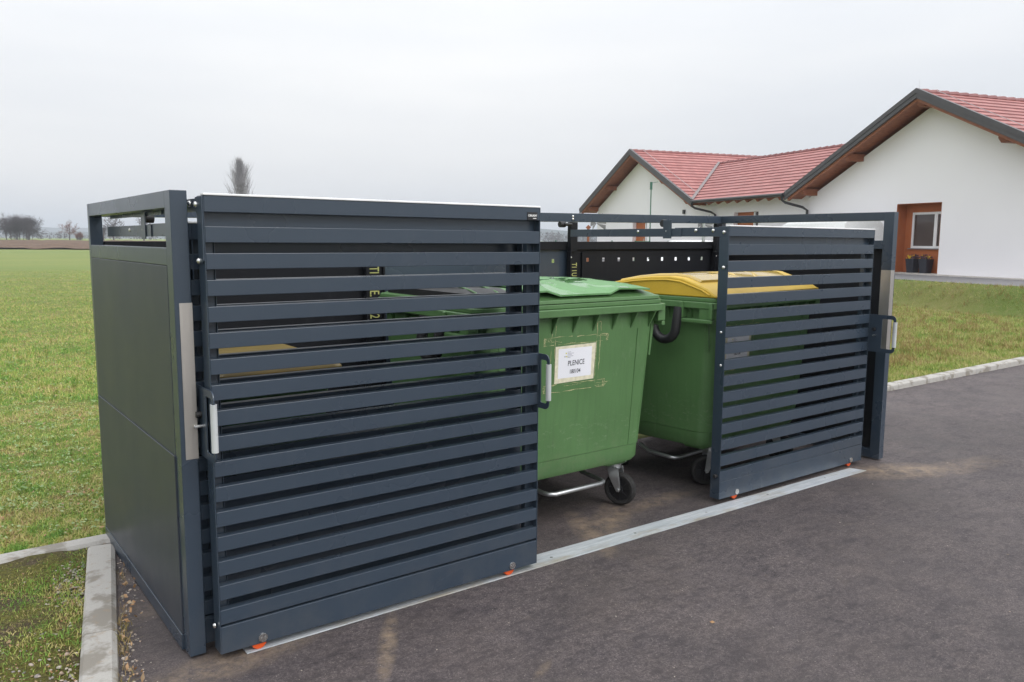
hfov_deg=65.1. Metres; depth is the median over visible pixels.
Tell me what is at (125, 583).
dead leaves
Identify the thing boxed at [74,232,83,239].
bare bush
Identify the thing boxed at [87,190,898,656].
bin shelter
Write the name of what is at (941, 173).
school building
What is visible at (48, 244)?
ploughed field
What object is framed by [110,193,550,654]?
sliding door
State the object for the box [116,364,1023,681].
tarmac
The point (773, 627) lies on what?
grit
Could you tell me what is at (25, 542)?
field grass
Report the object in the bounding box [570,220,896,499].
sliding door
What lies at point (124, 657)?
grit
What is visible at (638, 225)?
door
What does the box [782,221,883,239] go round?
parked van
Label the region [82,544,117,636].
kerb
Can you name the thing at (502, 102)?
sky
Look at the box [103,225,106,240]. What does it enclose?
bare tree
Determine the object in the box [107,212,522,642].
sliding door
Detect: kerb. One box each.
[0,534,110,563]
[79,630,118,681]
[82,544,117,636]
[887,382,898,391]
[891,374,939,388]
[933,367,976,380]
[971,361,1008,373]
[1002,356,1023,366]
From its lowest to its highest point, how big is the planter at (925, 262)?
0.633 m
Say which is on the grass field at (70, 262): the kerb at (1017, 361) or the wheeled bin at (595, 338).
the kerb at (1017, 361)
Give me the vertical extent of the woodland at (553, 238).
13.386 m
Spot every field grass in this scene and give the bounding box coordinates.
[0,269,97,405]
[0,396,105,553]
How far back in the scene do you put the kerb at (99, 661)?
2.98 m
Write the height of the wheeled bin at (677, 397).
1.408 m
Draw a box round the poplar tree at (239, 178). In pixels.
[223,156,254,194]
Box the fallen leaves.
[0,332,103,542]
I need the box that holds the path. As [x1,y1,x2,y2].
[586,258,1023,286]
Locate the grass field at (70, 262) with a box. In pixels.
[0,238,1023,552]
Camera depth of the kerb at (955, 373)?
10.02 m
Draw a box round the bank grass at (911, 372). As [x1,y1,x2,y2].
[888,279,1023,381]
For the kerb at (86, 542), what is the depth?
4.05 m
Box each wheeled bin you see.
[219,344,341,426]
[378,276,664,504]
[616,271,819,484]
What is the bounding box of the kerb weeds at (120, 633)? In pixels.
[115,568,139,681]
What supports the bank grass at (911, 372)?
on the grass field at (70, 262)
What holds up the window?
in the school building
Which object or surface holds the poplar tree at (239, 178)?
on the grass field at (70, 262)
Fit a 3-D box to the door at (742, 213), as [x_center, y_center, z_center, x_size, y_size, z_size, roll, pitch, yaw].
[10.153,-4.430,34.905,0.424,2.310,1.093,-5,9,-37]
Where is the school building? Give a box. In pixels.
[579,82,1023,277]
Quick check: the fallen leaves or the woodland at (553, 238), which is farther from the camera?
the woodland at (553, 238)
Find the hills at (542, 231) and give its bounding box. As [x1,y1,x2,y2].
[0,229,596,241]
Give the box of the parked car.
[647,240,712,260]
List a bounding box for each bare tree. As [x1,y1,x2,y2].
[57,220,79,239]
[103,217,123,239]
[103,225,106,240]
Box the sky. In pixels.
[0,0,1023,230]
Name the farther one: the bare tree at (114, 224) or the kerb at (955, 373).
the bare tree at (114, 224)
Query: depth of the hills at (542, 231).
1201.79 m
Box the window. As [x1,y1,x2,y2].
[911,212,940,248]
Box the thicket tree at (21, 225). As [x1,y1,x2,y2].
[0,212,46,239]
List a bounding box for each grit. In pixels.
[117,557,157,681]
[301,484,1012,676]
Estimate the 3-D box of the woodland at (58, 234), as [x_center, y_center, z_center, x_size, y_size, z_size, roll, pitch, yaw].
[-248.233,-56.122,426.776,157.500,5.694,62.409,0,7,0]
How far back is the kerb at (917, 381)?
9.39 m
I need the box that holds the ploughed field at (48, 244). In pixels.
[0,240,150,248]
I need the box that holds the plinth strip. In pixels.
[602,258,1023,279]
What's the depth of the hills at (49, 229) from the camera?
1776.63 m
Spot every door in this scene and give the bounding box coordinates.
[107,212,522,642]
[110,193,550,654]
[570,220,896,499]
[636,223,644,240]
[738,212,753,225]
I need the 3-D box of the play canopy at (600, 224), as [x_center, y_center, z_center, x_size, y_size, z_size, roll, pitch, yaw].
[2.274,-2.261,21.912,0.553,2.438,0.158,0,7,0]
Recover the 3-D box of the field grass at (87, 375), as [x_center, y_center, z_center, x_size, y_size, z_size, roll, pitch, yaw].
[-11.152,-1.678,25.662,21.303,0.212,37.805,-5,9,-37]
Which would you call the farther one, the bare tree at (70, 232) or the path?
the bare tree at (70, 232)
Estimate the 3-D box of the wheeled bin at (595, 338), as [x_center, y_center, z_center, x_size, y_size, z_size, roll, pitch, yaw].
[0.040,0.318,4.770,1.490,1.377,1.070,-5,9,-37]
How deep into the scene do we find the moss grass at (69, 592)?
3.41 m
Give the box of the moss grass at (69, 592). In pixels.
[0,548,86,681]
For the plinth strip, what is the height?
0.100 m
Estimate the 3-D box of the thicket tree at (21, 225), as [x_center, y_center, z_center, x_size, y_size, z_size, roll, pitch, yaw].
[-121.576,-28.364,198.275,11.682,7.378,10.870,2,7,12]
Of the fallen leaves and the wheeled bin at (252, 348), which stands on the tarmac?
the wheeled bin at (252, 348)
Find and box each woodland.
[0,232,165,239]
[540,232,596,241]
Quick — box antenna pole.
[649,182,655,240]
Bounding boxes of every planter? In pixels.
[905,254,919,272]
[918,254,933,272]
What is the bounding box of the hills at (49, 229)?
[0,227,106,233]
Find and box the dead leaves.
[3,559,144,681]
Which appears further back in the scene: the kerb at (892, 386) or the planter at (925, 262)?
the planter at (925, 262)
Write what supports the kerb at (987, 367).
on the grass field at (70, 262)

